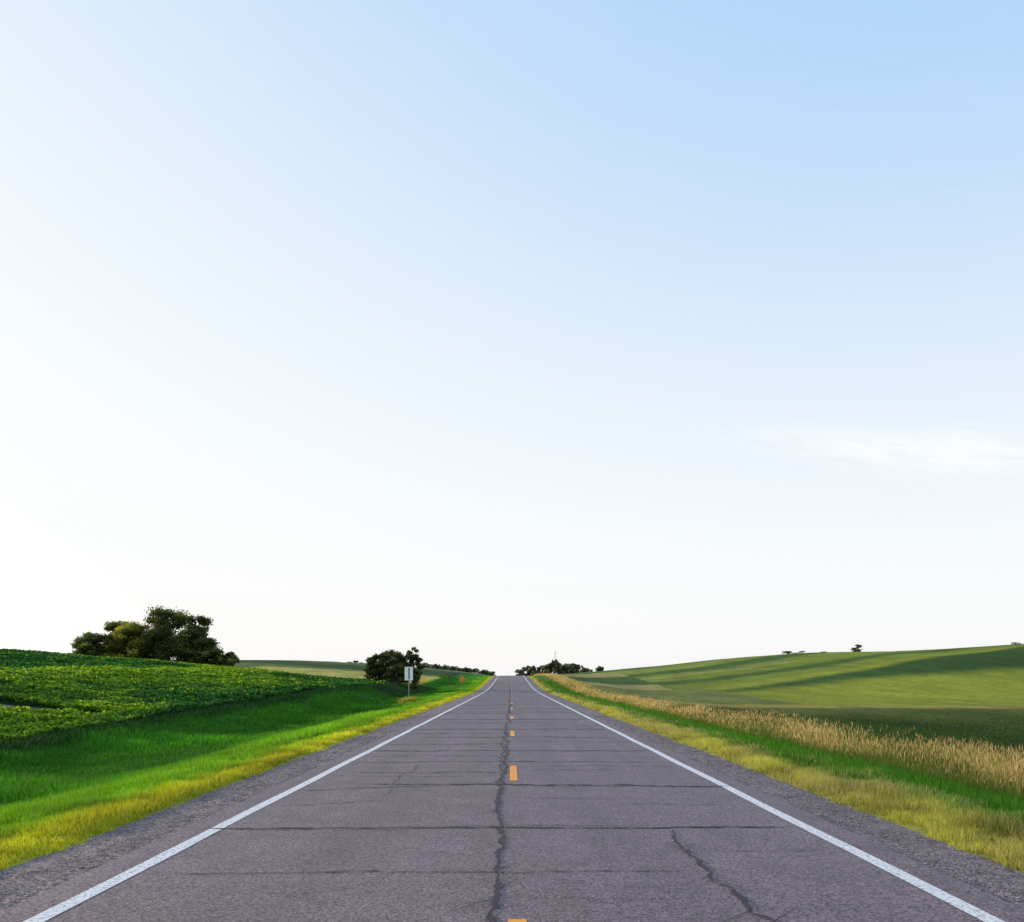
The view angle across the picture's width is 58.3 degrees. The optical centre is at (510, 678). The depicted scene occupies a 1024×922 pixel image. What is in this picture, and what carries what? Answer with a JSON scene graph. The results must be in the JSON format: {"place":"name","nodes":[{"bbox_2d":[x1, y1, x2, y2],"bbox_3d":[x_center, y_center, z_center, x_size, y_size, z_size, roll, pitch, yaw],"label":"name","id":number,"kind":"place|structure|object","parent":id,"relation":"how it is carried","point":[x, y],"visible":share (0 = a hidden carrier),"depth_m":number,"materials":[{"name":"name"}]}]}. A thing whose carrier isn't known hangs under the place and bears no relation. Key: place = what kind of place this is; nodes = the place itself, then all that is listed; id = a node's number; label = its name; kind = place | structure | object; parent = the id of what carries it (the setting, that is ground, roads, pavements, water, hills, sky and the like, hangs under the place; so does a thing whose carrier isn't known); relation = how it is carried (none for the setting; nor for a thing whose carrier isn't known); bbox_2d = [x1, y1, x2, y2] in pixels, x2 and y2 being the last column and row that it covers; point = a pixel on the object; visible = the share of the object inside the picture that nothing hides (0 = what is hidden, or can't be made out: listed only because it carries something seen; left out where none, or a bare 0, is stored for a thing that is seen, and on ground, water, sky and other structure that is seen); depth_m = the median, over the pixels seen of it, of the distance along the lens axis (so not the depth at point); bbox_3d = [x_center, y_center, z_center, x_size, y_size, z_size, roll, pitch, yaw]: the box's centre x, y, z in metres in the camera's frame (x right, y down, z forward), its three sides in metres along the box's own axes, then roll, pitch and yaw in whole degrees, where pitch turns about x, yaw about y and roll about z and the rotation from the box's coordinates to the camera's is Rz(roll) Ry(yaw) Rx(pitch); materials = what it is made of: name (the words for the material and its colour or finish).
{"place":"outdoors","nodes":[
{"label":"outdoors","id":0,"kind":"place"},
{"bbox_2d":[0,676,1023,921],"bbox_3d":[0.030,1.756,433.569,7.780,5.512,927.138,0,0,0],"label":"road","id":1,"kind":"structure","parent":0,"point":[416,850],"depth_m":9.33,"materials":[{"name":"grey asphalt"}]},
{"bbox_2d":[23,676,498,921],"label":"edge line","id":2,"kind":"object","parent":1,"relation":"on","point":[45,915],"visible":0.88,"depth_m":9.38,"materials":[{"name":"white paint"}]},
{"bbox_2d":[149,684,806,921],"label":"road cracks","id":3,"kind":"object","parent":1,"relation":"on","point":[489,916],"visible":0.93,"depth_m":10.77,"materials":[{"name":"black asphalt"}]},
{"bbox_2d":[508,683,526,921],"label":"line dashes","id":4,"kind":"object","parent":1,"relation":"on","point":[513,772],"visible":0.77,"depth_m":16.91,"materials":[{"name":"yellow paint"}]},
{"bbox_2d":[525,678,1004,921],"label":"edge line","id":5,"kind":"object","parent":1,"relation":"on","point":[976,912],"visible":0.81,"depth_m":9.32,"materials":[{"name":"white paint"}]},
{"bbox_2d":[0,644,1023,871],"bbox_3d":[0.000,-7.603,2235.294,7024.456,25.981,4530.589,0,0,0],"label":"ground","id":6,"kind":"structure","parent":0,"point":[982,679],"depth_m":175.35,"materials":[{"name":"green plant"}]},
{"bbox_2d":[70,630,104,655],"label":"tree","id":7,"kind":"object","parent":6,"relation":"on","point":[87,644],"visible":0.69,"depth_m":148.76,"materials":[{"name":"green plant"}]},
{"bbox_2d":[95,620,128,657],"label":"tree","id":8,"kind":"object","parent":6,"relation":"on","point":[108,638],"visible":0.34,"depth_m":149.48,"materials":[{"name":"green plant"}]},
{"bbox_2d":[103,621,154,658],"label":"tree","id":9,"kind":"object","parent":6,"relation":"on","point":[133,643],"visible":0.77,"depth_m":146.25,"materials":[{"name":"green plant"}]},
{"bbox_2d":[148,621,177,660],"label":"tree","id":10,"kind":"object","parent":6,"relation":"on","point":[160,632],"visible":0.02,"depth_m":153.40,"materials":[{"name":"green plant"}]},
{"bbox_2d":[134,605,196,661],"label":"tree","id":11,"kind":"object","parent":6,"relation":"on","point":[167,643],"visible":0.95,"depth_m":146.68,"materials":[{"name":"green plant"}]},
{"bbox_2d":[172,614,219,661],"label":"tree","id":12,"kind":"object","parent":6,"relation":"on","point":[204,622],"visible":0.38,"depth_m":149.51,"materials":[{"name":"green plant"}]},
{"bbox_2d":[0,647,393,741],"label":"soybean crop","id":13,"kind":"object","parent":6,"relation":"on","point":[114,689],"visible":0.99,"depth_m":54.99,"materials":[{"name":"green plant"}]},
{"bbox_2d":[182,636,224,664],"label":"tree","id":14,"kind":"object","parent":6,"relation":"on","point":[203,650],"visible":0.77,"depth_m":146.41,"materials":[{"name":"green plant"}]},
{"bbox_2d":[208,653,226,665],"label":"tree","id":15,"kind":"object","parent":6,"relation":"on","point":[215,660],"visible":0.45,"depth_m":147.29,"materials":[{"name":"green plant"}]},
{"bbox_2d":[217,651,239,666],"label":"tree","id":16,"kind":"object","parent":6,"relation":"on","point":[231,658],"visible":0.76,"depth_m":145.78,"materials":[{"name":"green plant"}]},
{"bbox_2d":[0,674,484,827],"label":"ditch grass","id":17,"kind":"structure","parent":6,"relation":"on","point":[14,787],"depth_m":32.80,"materials":[{"name":"green plant"}]},
{"bbox_2d":[0,676,491,869],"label":"verge grass","id":18,"kind":"structure","parent":6,"relation":"on","point":[22,836],"depth_m":13.78,"materials":[{"name":"green plant"}]},
{"bbox_2d":[0,676,496,911],"bbox_3d":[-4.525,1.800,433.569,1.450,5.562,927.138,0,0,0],"label":"gravel shoulder","id":19,"kind":"object","parent":6,"relation":"on","point":[118,839],"visible":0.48,"depth_m":10.62},
{"bbox_2d":[363,653,385,680],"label":"tree","id":20,"kind":"object","parent":6,"relation":"on","point":[370,669],"visible":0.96,"depth_m":129.62,"materials":[{"name":"green plant"}]},
{"bbox_2d":[376,649,396,680],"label":"tree","id":21,"kind":"object","parent":6,"relation":"on","point":[384,657],"visible":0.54,"depth_m":129.99,"materials":[{"name":"green plant"}]},
{"bbox_2d":[382,651,410,684],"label":"tree","id":22,"kind":"object","parent":6,"relation":"on","point":[399,660],"visible":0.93,"depth_m":128.26,"materials":[{"name":"green plant"}]},
{"bbox_2d":[396,696,421,704],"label":"weed clump","id":23,"kind":"object","parent":6,"relation":"on","point":[409,699],"visible":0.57,"depth_m":72.97,"materials":[{"name":"yellow plant"}]},
{"bbox_2d":[405,667,412,697],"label":"road sign","id":24,"kind":"object","parent":6,"relation":"on","point":[408,673],"visible":0.86,"depth_m":73.59,"materials":[{"name":"white metal"}]},
{"bbox_2d":[401,647,425,688],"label":"tree","id":25,"kind":"object","parent":6,"relation":"on","point":[412,657],"visible":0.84,"depth_m":129.75,"materials":[{"name":"green plant"}]},
{"bbox_2d":[514,669,523,675],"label":"tree","id":26,"kind":"object","parent":6,"relation":"on","point":[519,671],"visible":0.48,"depth_m":688.98,"materials":[{"name":"green plant"}]},
{"bbox_2d":[524,665,530,675],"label":"tree","id":27,"kind":"object","parent":6,"relation":"on","point":[526,668],"visible":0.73,"depth_m":722.31,"materials":[{"name":"green plant"}]},
{"bbox_2d":[528,666,535,675],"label":"tree","id":28,"kind":"object","parent":6,"relation":"on","point":[531,668],"visible":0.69,"depth_m":718.57,"materials":[{"name":"green plant"}]},
{"bbox_2d":[531,667,540,675],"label":"tree","id":29,"kind":"object","parent":6,"relation":"on","point":[533,672],"visible":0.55,"depth_m":716.85,"materials":[{"name":"green plant"}]},
{"bbox_2d":[537,665,544,673],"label":"tree","id":30,"kind":"object","parent":6,"relation":"on","point":[541,667],"visible":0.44,"depth_m":713.04,"materials":[{"name":"green plant"}]},
{"bbox_2d":[542,665,548,673],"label":"tree","id":31,"kind":"object","parent":6,"relation":"on","point":[545,670],"visible":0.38,"depth_m":709.41,"materials":[{"name":"green plant"}]},
{"bbox_2d":[546,663,553,672],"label":"tree","id":32,"kind":"object","parent":6,"relation":"on","point":[549,668],"visible":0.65,"depth_m":707.63,"materials":[{"name":"green plant"}]},
{"bbox_2d":[549,659,558,674],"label":"tree","id":33,"kind":"object","parent":6,"relation":"on","point":[553,663],"visible":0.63,"depth_m":705.36,"materials":[{"name":"green plant"}]},
{"bbox_2d":[552,663,563,673],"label":"tree","id":34,"kind":"object","parent":6,"relation":"on","point":[556,669],"visible":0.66,"depth_m":701.25,"materials":[{"name":"green plant"}]},
{"bbox_2d":[559,664,567,673],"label":"tree","id":35,"kind":"object","parent":6,"relation":"on","point":[563,668],"visible":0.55,"depth_m":698.47,"materials":[{"name":"green plant"}]},
{"bbox_2d":[564,663,568,673],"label":"tree","id":36,"kind":"object","parent":6,"relation":"on","point":[566,669],"visible":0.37,"depth_m":696.85,"materials":[{"name":"green plant"}]},
{"bbox_2d":[568,663,577,672],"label":"tree","id":37,"kind":"object","parent":6,"relation":"on","point":[571,668],"visible":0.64,"depth_m":692.00,"materials":[{"name":"green plant"}]},
{"bbox_2d":[573,664,581,672],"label":"tree","id":38,"kind":"object","parent":6,"relation":"on","point":[577,667],"visible":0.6,"depth_m":689.47,"materials":[{"name":"green plant"}]},
{"bbox_2d":[595,666,603,670],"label":"tree","id":39,"kind":"object","parent":6,"relation":"on","point":[599,668],"visible":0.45,"depth_m":717.15,"materials":[{"name":"green plant"}]},
{"bbox_2d":[525,676,1023,908],"bbox_3d":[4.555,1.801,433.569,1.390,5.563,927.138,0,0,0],"label":"gravel shoulder","id":40,"kind":"object","parent":6,"relation":"on","point":[912,843],"visible":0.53,"depth_m":10.69},
{"bbox_2d":[0,715,1023,908],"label":"loose gravel","id":41,"kind":"structure","parent":40,"relation":"on","point":[856,824],"depth_m":11.77,"materials":[{"name":"grey gravel"}]},
{"bbox_2d":[528,676,1023,872],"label":"verge grass","id":42,"kind":"structure","parent":6,"relation":"on","point":[963,824],"depth_m":13.97,"materials":[{"name":"green plant"}]},
{"bbox_2d":[533,673,1023,796],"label":"tall dry grass","id":43,"kind":"structure","parent":6,"relation":"on","point":[817,742],"depth_m":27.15,"materials":[{"name":"beige plant"}]},
{"bbox_2d":[541,679,1023,816],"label":"ditch grass","id":44,"kind":"structure","parent":6,"relation":"on","point":[966,788],"depth_m":23.94,"materials":[{"name":"green plant"}]},
{"bbox_2d":[781,651,792,653],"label":"shrub","id":45,"kind":"object","parent":6,"relation":"on","point":[787,652],"visible":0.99,"depth_m":414.70,"materials":[{"name":"green plant"}]},
{"bbox_2d":[674,703,1023,777],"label":"crop","id":46,"kind":"object","parent":6,"relation":"on","point":[959,734],"visible":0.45,"depth_m":53.21,"materials":[{"name":"beige plant"}]},
{"bbox_2d":[851,644,861,651],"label":"tree","id":47,"kind":"object","parent":6,"relation":"on","point":[857,648],"visible":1,"depth_m":394.46,"materials":[{"name":"green plant"}]},
{"bbox_2d":[0,0,1023,675],"label":"sky","id":48,"kind":"structure","parent":0,"point":[502,337],"materials":[{"name":"blue"}]}
]}

